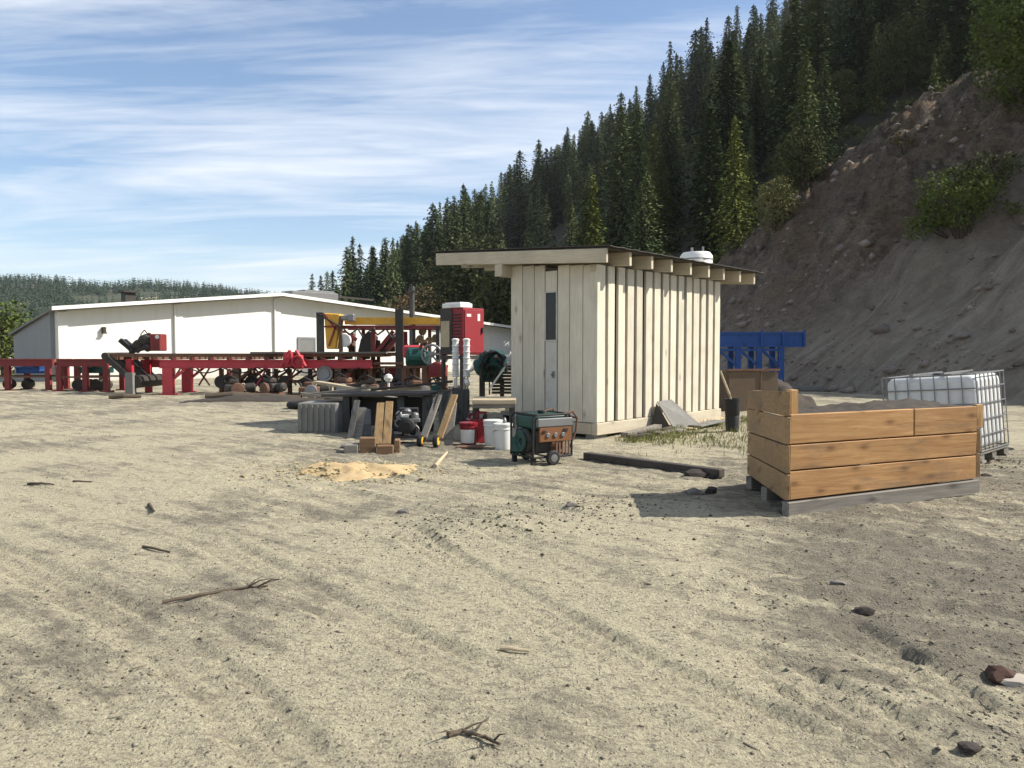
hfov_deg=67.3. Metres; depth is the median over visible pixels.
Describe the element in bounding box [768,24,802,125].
conifer tree
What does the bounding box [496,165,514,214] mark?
conifer tree
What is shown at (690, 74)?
conifer tree
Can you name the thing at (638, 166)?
conifer tree
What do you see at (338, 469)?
wood shavings
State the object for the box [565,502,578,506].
rock
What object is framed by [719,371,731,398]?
wooden stick
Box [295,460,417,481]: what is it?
sawdust heap
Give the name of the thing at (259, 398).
earth mound
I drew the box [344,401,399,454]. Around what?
wood offcuts
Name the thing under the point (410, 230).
conifer tree
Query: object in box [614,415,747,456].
grass
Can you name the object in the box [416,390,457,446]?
hand truck
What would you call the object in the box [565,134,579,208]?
conifer tree
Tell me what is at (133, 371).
log conveyor
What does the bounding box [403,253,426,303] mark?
conifer tree
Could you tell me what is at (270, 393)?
log
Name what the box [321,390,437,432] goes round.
plank bench
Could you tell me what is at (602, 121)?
conifer tree
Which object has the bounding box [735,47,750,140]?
conifer tree
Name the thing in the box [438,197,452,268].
conifer tree
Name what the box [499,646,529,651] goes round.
scrap lath
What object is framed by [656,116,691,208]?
conifer tree
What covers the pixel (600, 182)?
conifer tree
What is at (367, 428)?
steel drum
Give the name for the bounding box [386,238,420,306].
conifer tree
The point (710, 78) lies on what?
conifer tree
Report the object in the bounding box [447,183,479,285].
conifer tree
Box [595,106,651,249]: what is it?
conifer tree
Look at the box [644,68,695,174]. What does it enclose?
conifer tree
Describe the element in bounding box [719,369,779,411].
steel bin
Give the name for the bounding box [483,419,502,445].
plastic bucket
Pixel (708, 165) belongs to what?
conifer tree
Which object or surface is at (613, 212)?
conifer tree
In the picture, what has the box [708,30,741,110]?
conifer tree
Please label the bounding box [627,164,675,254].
conifer tree
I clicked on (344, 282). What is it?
conifer tree
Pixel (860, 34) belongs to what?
conifer tree
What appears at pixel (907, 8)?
conifer tree
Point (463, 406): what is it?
dark plank bin
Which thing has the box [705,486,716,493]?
rock
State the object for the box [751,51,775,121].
conifer tree
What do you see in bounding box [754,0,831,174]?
conifer tree
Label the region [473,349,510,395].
hose reel machine
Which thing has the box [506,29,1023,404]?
hillside
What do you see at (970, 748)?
rock
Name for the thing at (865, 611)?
rock
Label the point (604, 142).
conifer tree
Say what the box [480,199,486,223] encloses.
conifer tree
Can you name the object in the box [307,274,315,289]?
conifer tree
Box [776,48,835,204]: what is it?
conifer tree
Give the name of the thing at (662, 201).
conifer tree
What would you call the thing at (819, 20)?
conifer tree
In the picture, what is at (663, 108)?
conifer tree
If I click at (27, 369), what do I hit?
roller bed
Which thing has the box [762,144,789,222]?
conifer tree
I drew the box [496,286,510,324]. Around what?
conifer tree
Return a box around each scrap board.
[300,392,342,398]
[303,386,377,396]
[313,381,381,390]
[346,378,380,385]
[370,380,452,390]
[383,386,421,390]
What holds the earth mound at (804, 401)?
on the ground at (500, 595)
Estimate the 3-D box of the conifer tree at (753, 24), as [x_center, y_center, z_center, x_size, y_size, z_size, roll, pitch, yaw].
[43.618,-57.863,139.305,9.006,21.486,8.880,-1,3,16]
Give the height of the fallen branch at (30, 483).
0.041 m
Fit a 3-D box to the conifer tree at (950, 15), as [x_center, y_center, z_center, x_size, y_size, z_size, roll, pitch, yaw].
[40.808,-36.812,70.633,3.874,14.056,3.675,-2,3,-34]
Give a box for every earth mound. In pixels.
[179,394,324,402]
[778,379,816,407]
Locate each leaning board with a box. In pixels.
[347,400,359,438]
[353,408,366,437]
[444,402,456,445]
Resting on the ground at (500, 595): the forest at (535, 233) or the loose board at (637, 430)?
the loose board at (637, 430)
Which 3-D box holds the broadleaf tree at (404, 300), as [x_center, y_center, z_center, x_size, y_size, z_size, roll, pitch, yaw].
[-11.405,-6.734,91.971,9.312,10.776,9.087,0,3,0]
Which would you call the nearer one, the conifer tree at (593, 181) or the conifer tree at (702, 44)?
the conifer tree at (593, 181)
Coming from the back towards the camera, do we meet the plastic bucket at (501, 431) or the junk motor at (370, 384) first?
the junk motor at (370, 384)
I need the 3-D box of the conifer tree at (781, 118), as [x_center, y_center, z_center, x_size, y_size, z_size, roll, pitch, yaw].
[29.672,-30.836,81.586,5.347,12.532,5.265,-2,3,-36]
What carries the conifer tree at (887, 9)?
on the hillside
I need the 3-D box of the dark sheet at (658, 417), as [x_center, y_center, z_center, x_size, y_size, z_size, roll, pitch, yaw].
[2.819,0.619,14.369,0.447,0.509,0.162,2,3,31]
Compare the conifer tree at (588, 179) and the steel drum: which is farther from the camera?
the conifer tree at (588, 179)
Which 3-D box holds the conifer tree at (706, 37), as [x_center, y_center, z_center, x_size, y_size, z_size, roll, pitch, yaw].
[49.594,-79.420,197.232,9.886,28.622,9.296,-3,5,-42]
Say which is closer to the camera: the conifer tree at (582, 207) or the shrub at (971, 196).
the shrub at (971, 196)
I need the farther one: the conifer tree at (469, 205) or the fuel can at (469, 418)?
the conifer tree at (469, 205)
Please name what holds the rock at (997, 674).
on the ground at (500, 595)
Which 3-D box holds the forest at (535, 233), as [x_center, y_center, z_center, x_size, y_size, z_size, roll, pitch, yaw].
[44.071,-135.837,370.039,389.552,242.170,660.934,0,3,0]
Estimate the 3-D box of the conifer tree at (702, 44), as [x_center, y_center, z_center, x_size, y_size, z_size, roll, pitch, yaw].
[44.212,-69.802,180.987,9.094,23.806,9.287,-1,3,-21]
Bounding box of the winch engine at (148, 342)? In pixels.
[118,330,166,353]
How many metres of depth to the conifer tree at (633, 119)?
125.00 m
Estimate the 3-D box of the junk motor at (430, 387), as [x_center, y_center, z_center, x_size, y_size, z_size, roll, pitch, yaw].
[-2.513,0.151,21.456,1.046,0.814,0.660,-1,3,-21]
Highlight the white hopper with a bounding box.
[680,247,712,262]
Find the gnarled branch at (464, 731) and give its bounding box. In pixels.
[439,716,505,745]
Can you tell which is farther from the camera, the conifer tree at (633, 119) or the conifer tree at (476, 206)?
the conifer tree at (476, 206)
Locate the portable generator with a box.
[510,408,577,465]
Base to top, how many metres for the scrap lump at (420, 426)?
0.372 m
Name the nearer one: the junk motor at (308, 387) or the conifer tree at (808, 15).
the junk motor at (308, 387)
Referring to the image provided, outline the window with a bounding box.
[545,291,557,340]
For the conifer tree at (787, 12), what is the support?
on the hillside
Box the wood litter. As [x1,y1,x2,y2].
[3,421,1023,767]
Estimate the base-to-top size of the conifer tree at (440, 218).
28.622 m
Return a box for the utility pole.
[406,286,417,344]
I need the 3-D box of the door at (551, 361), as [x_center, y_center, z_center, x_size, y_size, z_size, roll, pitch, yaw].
[0.694,-0.062,13.886,0.260,1.418,0.110,2,3,42]
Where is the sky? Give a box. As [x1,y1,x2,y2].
[0,0,788,293]
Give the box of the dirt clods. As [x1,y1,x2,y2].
[0,420,1023,767]
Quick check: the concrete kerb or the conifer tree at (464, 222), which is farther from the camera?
the conifer tree at (464, 222)
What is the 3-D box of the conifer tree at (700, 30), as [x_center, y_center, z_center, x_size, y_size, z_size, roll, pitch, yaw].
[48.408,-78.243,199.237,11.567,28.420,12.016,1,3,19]
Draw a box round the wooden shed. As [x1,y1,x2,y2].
[430,245,763,438]
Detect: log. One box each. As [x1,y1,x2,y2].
[108,393,140,398]
[205,391,258,397]
[243,393,300,396]
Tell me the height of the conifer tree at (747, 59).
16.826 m
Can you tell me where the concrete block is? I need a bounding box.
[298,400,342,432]
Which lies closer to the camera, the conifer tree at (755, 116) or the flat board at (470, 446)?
the flat board at (470, 446)
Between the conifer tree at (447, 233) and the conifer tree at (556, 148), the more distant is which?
the conifer tree at (556, 148)
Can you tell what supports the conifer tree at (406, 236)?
on the hillside
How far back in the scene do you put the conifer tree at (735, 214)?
53.05 m
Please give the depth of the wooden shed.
14.11 m
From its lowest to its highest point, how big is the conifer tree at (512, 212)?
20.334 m
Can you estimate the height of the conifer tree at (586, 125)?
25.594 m
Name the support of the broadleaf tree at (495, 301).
on the hillside
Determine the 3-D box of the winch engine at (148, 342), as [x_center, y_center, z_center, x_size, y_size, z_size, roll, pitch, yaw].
[-12.582,-1.439,26.163,1.475,0.817,0.559,0,3,0]
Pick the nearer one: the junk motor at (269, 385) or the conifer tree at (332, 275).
the junk motor at (269, 385)
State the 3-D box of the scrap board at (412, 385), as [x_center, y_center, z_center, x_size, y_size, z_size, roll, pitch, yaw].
[-2.377,0.041,18.190,1.973,0.274,0.171,0,3,9]
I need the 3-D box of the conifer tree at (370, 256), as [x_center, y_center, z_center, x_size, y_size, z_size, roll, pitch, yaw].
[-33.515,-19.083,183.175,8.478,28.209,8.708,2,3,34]
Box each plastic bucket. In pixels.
[459,421,477,444]
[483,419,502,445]
[493,418,512,449]
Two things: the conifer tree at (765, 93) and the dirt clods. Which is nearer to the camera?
the dirt clods
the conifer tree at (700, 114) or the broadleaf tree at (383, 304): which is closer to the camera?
the conifer tree at (700, 114)
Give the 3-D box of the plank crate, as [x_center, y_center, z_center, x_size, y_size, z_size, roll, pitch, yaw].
[3.583,0.577,7.906,2.902,1.139,1.297,-1,3,-20]
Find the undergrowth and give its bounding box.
[603,16,1020,263]
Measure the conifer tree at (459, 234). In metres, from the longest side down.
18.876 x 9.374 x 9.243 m
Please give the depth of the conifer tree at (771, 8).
205.09 m
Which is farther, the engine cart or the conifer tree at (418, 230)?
the conifer tree at (418, 230)
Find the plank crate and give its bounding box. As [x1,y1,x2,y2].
[746,389,982,516]
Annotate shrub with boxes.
[887,131,918,154]
[901,162,1023,241]
[946,147,1023,200]
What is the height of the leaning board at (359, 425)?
0.519 m
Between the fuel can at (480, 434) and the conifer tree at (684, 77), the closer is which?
the fuel can at (480, 434)
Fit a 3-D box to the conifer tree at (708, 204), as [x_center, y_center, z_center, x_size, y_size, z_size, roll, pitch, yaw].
[14.951,-14.444,57.326,5.225,12.704,5.164,1,3,12]
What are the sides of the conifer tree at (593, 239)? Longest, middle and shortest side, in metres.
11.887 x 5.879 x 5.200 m
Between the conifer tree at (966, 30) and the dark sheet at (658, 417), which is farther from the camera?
the conifer tree at (966, 30)
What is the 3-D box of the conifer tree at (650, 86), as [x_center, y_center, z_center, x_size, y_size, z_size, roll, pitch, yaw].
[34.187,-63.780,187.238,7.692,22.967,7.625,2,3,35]
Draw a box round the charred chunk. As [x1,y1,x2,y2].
[684,469,721,478]
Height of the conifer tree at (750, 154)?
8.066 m
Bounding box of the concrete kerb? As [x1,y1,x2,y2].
[791,386,823,390]
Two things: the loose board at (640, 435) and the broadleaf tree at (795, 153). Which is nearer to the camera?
the loose board at (640, 435)
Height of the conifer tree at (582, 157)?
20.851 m
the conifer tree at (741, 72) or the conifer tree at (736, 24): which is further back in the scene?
the conifer tree at (736, 24)
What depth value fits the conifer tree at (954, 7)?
65.35 m
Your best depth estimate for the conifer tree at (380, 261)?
155.09 m
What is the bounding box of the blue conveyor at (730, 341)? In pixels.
[720,330,805,381]
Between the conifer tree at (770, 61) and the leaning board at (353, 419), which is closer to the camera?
the leaning board at (353, 419)
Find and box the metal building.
[8,290,510,381]
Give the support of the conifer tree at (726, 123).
on the hillside
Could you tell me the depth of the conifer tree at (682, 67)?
237.26 m
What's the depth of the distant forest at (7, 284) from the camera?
598.83 m
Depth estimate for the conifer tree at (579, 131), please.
221.63 m
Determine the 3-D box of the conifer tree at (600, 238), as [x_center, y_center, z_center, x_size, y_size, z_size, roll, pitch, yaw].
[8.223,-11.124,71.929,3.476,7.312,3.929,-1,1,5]
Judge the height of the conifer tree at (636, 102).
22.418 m
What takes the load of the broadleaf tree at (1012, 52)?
on the hillside
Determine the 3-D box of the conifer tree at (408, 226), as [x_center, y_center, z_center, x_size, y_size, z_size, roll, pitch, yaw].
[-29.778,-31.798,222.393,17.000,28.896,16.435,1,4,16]
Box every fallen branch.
[27,482,53,484]
[142,545,170,552]
[147,503,154,511]
[162,576,284,603]
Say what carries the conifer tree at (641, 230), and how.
on the hillside
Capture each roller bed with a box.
[0,359,72,390]
[55,359,124,391]
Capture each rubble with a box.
[267,457,1023,564]
[720,65,1023,400]
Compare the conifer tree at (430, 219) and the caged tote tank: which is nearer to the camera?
the caged tote tank
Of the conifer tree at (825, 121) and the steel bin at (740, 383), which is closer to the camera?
the steel bin at (740, 383)
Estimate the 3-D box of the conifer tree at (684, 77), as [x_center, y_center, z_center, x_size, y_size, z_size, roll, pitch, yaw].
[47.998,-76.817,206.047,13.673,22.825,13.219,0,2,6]
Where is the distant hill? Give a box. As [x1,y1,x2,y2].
[0,283,224,328]
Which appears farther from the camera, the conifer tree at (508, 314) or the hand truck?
the conifer tree at (508, 314)
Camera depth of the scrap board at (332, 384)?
19.14 m
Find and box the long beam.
[583,452,724,477]
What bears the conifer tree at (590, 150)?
on the hillside
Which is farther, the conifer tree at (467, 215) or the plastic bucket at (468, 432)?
the conifer tree at (467, 215)
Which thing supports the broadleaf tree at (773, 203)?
on the hillside
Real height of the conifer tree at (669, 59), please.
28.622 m
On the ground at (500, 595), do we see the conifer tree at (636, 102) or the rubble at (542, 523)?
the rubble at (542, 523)
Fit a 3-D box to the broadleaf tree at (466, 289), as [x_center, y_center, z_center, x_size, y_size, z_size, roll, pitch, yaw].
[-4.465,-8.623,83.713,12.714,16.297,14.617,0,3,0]
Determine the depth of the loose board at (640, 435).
13.24 m
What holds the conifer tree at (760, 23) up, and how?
on the hillside
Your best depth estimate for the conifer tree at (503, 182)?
270.30 m
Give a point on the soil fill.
(907, 403)
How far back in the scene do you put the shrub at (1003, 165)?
29.80 m
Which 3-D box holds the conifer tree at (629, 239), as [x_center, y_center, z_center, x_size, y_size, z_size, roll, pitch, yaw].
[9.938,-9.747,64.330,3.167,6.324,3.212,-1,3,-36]
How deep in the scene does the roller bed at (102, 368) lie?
26.97 m
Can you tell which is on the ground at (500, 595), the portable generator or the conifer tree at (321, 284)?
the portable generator
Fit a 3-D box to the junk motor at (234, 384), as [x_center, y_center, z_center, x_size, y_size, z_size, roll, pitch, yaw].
[-8.824,0.071,24.854,1.046,0.744,0.660,-1,3,-20]
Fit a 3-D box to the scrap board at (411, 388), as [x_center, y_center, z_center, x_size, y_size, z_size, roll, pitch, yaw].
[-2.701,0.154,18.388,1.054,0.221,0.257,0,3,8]
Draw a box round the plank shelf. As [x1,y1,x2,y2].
[472,396,515,428]
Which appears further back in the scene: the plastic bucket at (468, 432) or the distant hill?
the distant hill
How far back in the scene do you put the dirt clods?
4.16 m
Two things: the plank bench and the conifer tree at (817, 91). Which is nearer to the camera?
the plank bench
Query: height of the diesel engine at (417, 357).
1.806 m
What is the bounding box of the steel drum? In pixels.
[351,407,370,435]
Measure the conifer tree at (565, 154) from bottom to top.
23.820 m
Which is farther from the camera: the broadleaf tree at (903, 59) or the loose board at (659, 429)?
the broadleaf tree at (903, 59)
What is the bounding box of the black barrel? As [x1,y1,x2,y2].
[724,398,740,431]
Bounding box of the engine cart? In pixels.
[391,407,421,445]
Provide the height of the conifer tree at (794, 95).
12.584 m
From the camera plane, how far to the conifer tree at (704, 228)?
62.37 m
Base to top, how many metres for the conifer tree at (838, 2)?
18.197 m
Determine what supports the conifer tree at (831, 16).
on the hillside
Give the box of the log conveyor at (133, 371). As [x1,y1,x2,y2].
[101,350,390,394]
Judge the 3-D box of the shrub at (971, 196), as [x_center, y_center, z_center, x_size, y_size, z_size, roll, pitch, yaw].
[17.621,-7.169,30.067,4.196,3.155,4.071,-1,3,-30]
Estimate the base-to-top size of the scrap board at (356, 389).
0.254 m
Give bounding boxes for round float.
[384,374,392,389]
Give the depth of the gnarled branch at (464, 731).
2.98 m
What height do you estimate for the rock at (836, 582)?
0.037 m
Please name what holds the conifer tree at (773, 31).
on the hillside
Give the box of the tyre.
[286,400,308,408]
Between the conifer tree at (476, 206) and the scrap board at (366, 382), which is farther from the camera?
the conifer tree at (476, 206)
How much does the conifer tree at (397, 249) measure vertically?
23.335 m
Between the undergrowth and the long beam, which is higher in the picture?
the undergrowth
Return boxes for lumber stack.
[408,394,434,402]
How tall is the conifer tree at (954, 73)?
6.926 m
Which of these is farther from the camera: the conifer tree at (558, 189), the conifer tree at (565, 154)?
the conifer tree at (565, 154)
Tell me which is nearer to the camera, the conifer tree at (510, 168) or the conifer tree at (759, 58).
the conifer tree at (759, 58)
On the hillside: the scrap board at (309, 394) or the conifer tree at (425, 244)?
the conifer tree at (425, 244)
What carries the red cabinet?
on the ground at (500, 595)
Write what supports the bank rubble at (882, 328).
on the hillside
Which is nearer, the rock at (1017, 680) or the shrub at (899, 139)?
the rock at (1017, 680)
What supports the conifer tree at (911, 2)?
on the hillside
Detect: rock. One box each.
[397,508,409,514]
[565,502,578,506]
[685,488,704,494]
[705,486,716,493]
[829,580,846,584]
[854,606,874,615]
[957,741,982,754]
[980,473,991,476]
[984,665,1015,685]
[1001,673,1023,686]
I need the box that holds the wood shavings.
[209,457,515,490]
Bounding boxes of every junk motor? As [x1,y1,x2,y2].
[222,375,255,391]
[256,374,286,393]
[296,377,330,397]
[334,373,365,389]
[359,375,378,387]
[379,372,409,396]
[404,375,439,394]
[428,377,460,396]
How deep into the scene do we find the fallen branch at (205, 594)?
4.70 m
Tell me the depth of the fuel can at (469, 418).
14.00 m
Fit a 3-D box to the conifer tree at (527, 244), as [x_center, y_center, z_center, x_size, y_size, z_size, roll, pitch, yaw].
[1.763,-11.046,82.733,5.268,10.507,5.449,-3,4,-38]
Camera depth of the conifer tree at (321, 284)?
139.83 m
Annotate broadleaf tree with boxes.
[0,293,32,374]
[372,296,402,307]
[385,282,448,313]
[415,228,510,314]
[469,269,510,324]
[754,175,804,232]
[766,123,832,193]
[822,66,866,130]
[871,12,948,95]
[963,0,1023,116]
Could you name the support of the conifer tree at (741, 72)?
on the hillside
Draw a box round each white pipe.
[452,338,458,387]
[463,338,473,388]
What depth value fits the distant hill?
593.24 m
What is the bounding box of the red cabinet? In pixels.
[440,302,483,395]
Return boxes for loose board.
[621,424,661,437]
[627,433,651,438]
[637,426,675,433]
[654,428,685,434]
[686,420,706,429]
[689,420,724,426]
[707,417,724,419]
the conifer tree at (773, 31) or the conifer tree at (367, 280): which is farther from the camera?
the conifer tree at (773, 31)
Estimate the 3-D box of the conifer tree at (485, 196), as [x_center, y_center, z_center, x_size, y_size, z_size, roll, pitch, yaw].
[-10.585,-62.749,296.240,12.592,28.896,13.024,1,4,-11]
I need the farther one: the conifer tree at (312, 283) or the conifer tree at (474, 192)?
the conifer tree at (474, 192)
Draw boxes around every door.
[297,337,315,375]
[545,341,557,410]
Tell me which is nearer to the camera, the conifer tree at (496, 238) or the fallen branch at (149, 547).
the fallen branch at (149, 547)
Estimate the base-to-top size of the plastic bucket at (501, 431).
0.490 m
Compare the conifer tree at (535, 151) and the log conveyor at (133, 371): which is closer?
the log conveyor at (133, 371)
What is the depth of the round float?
20.95 m
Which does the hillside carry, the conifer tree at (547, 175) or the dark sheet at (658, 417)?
the conifer tree at (547, 175)
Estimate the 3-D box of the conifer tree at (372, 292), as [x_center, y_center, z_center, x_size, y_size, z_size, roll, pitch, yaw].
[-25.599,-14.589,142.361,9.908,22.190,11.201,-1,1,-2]
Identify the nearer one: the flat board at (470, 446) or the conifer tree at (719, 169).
the flat board at (470, 446)
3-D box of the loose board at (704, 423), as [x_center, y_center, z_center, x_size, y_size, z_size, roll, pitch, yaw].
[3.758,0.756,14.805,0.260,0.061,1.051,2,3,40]
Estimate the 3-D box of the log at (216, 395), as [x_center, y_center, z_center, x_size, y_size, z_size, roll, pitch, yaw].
[-8.519,0.366,23.580,1.675,0.282,0.306,-1,3,-13]
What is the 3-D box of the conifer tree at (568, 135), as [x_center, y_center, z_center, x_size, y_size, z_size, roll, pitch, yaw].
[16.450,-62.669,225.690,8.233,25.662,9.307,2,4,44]
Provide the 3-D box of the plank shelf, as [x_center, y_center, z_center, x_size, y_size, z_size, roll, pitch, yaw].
[-0.298,0.617,13.085,0.729,0.776,0.590,0,3,0]
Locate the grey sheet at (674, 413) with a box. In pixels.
[657,399,697,427]
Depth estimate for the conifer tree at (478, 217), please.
154.31 m
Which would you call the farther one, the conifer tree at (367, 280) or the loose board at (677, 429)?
the conifer tree at (367, 280)
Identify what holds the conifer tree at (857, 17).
on the hillside
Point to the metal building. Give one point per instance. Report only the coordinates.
(283, 321)
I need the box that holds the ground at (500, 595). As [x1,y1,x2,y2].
[0,353,1023,767]
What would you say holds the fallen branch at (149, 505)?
on the ground at (500, 595)
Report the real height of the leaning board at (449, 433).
0.680 m
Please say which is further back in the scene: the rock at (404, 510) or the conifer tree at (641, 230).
the conifer tree at (641, 230)
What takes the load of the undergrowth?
on the hillside
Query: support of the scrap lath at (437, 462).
on the ground at (500, 595)
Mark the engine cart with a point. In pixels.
(407, 426)
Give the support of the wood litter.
on the ground at (500, 595)
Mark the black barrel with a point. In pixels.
(732, 409)
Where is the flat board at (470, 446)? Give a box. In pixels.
[456,445,483,448]
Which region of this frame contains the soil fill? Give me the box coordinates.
[758,398,961,415]
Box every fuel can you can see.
[466,413,472,420]
[474,411,487,442]
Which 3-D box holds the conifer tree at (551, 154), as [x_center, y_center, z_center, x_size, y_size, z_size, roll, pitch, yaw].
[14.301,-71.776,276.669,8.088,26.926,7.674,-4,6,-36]
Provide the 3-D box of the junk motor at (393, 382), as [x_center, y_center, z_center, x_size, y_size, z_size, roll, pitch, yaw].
[-3.398,0.086,22.382,1.046,0.884,0.660,1,3,20]
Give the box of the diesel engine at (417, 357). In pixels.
[403,341,448,385]
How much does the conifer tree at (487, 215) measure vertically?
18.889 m
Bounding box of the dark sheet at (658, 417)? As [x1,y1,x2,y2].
[651,403,668,427]
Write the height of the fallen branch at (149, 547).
0.028 m
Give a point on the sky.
(239, 144)
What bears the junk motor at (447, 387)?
on the ground at (500, 595)
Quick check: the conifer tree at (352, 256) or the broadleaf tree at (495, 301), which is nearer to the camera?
the broadleaf tree at (495, 301)
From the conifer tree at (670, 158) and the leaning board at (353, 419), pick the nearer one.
the leaning board at (353, 419)
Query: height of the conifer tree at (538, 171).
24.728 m
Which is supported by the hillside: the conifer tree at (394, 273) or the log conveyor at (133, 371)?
the conifer tree at (394, 273)
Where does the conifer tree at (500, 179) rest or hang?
on the hillside
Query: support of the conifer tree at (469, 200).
on the hillside
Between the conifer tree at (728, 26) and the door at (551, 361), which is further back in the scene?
the conifer tree at (728, 26)
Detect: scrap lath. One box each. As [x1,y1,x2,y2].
[433,451,447,467]
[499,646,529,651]
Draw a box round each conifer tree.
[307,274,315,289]
[315,276,324,290]
[322,272,329,290]
[324,270,341,300]
[335,247,356,302]
[341,236,363,301]
[345,243,378,306]
[361,262,371,305]
[363,246,375,280]
[364,247,389,305]
[372,238,401,304]
[374,256,390,302]
[376,244,382,290]
[379,238,407,303]
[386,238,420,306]
[393,240,402,288]
[395,232,413,286]
[400,224,410,268]
[402,224,424,291]
[402,225,440,302]
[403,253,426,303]
[406,202,449,304]
[408,226,412,249]
[408,228,416,261]
[420,210,445,273]
[432,224,453,288]
[435,202,444,242]
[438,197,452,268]
[442,196,465,294]
[443,218,465,303]
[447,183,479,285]
[460,188,473,216]
[461,196,472,247]
[462,193,475,232]
[469,191,489,274]
[470,189,476,213]
[472,201,502,291]
[473,195,483,247]
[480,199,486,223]
[483,184,490,225]
[489,169,514,247]
[491,172,503,220]
[491,221,499,246]
[494,150,536,248]
[494,173,508,232]
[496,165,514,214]
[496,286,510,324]
[503,295,510,325]
[505,177,531,244]
[522,140,552,232]
[522,233,532,247]
[525,144,548,230]
[528,148,562,234]
[548,147,553,171]
[548,150,564,228]
[549,144,561,204]
[552,135,576,209]
[553,145,573,221]
[558,204,579,246]
[562,127,572,203]
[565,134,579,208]
[569,186,606,245]
[570,111,599,202]
[572,175,611,244]
[574,125,591,199]
[574,164,600,238]
[575,130,582,167]
[577,121,600,190]
[577,191,608,245]
[578,185,588,239]
[589,129,600,181]
[592,92,641,193]
[594,112,606,144]
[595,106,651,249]
[595,115,611,195]
[595,156,609,221]
[597,113,614,192]
[597,227,606,244]
[599,161,631,245]
[602,104,614,142]
[614,103,648,193]
[615,106,659,248]
[617,185,665,253]
[624,123,662,223]
[625,101,635,137]
[626,230,635,247]
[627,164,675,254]
[631,86,647,154]
[640,74,657,154]
[643,154,682,254]
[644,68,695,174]
[645,62,671,161]
[650,105,690,228]
[655,68,677,153]
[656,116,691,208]
[664,41,682,114]
[671,52,687,141]
[672,29,707,145]
[676,107,743,262]
[677,41,771,219]
[677,57,684,86]
[680,56,691,123]
[683,41,720,137]
[684,25,706,99]
[684,36,708,127]
[685,91,707,175]
[687,59,707,132]
[690,111,725,212]
[692,53,716,135]
[693,161,713,247]
[699,17,716,81]
[702,116,758,259]
[705,43,751,182]
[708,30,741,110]
[713,137,729,213]
[714,15,741,81]
[715,33,726,73]
[731,5,742,54]
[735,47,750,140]
[739,4,767,118]
[739,27,757,104]
[739,73,772,179]
[740,69,752,133]
[741,125,760,211]
[742,48,779,152]
[748,48,781,155]
[749,13,766,56]
[751,10,761,77]
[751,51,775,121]
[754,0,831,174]
[762,0,782,47]
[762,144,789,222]
[767,36,799,143]
[768,13,780,51]
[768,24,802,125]
[774,0,853,136]
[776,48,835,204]
[778,0,801,41]
[779,53,811,194]
[796,0,830,82]
[806,53,846,170]
[810,78,822,148]
[825,0,837,52]
[825,0,846,58]
[825,0,877,69]
[827,0,892,108]
[854,0,935,90]
[857,0,904,94]
[864,0,917,90]
[911,0,996,70]
[932,0,975,34]
[939,16,967,86]
[954,0,1021,66]
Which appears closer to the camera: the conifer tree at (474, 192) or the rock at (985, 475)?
the rock at (985, 475)
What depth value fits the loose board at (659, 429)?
13.82 m
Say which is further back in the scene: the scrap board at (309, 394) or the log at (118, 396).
the log at (118, 396)
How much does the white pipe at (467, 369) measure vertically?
1.837 m
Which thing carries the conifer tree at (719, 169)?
on the hillside
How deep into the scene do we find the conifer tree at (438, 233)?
150.77 m
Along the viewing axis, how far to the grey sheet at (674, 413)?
14.56 m
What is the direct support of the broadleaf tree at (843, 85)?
on the hillside
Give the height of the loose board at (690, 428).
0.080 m
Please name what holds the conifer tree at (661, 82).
on the hillside
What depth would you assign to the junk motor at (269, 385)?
24.36 m
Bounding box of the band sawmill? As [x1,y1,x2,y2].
[315,309,439,390]
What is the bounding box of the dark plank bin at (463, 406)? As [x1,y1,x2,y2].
[439,388,469,424]
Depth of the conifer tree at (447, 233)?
133.72 m
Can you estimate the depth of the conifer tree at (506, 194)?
219.43 m
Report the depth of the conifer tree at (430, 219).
136.67 m
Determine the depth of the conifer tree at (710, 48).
172.12 m
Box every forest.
[0,272,269,352]
[363,0,953,292]
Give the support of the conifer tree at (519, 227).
on the hillside
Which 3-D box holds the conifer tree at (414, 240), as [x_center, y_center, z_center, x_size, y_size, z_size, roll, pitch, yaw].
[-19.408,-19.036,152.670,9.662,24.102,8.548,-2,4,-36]
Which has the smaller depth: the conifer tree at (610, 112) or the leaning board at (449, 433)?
the leaning board at (449, 433)
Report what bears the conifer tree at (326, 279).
on the hillside
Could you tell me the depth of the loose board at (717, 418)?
15.91 m
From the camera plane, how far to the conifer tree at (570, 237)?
86.70 m
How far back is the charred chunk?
9.21 m
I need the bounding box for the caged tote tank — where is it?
[881,369,1009,463]
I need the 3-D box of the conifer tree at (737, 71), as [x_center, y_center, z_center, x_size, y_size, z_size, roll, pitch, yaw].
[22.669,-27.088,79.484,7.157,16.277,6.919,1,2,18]
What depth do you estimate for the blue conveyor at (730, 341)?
28.90 m

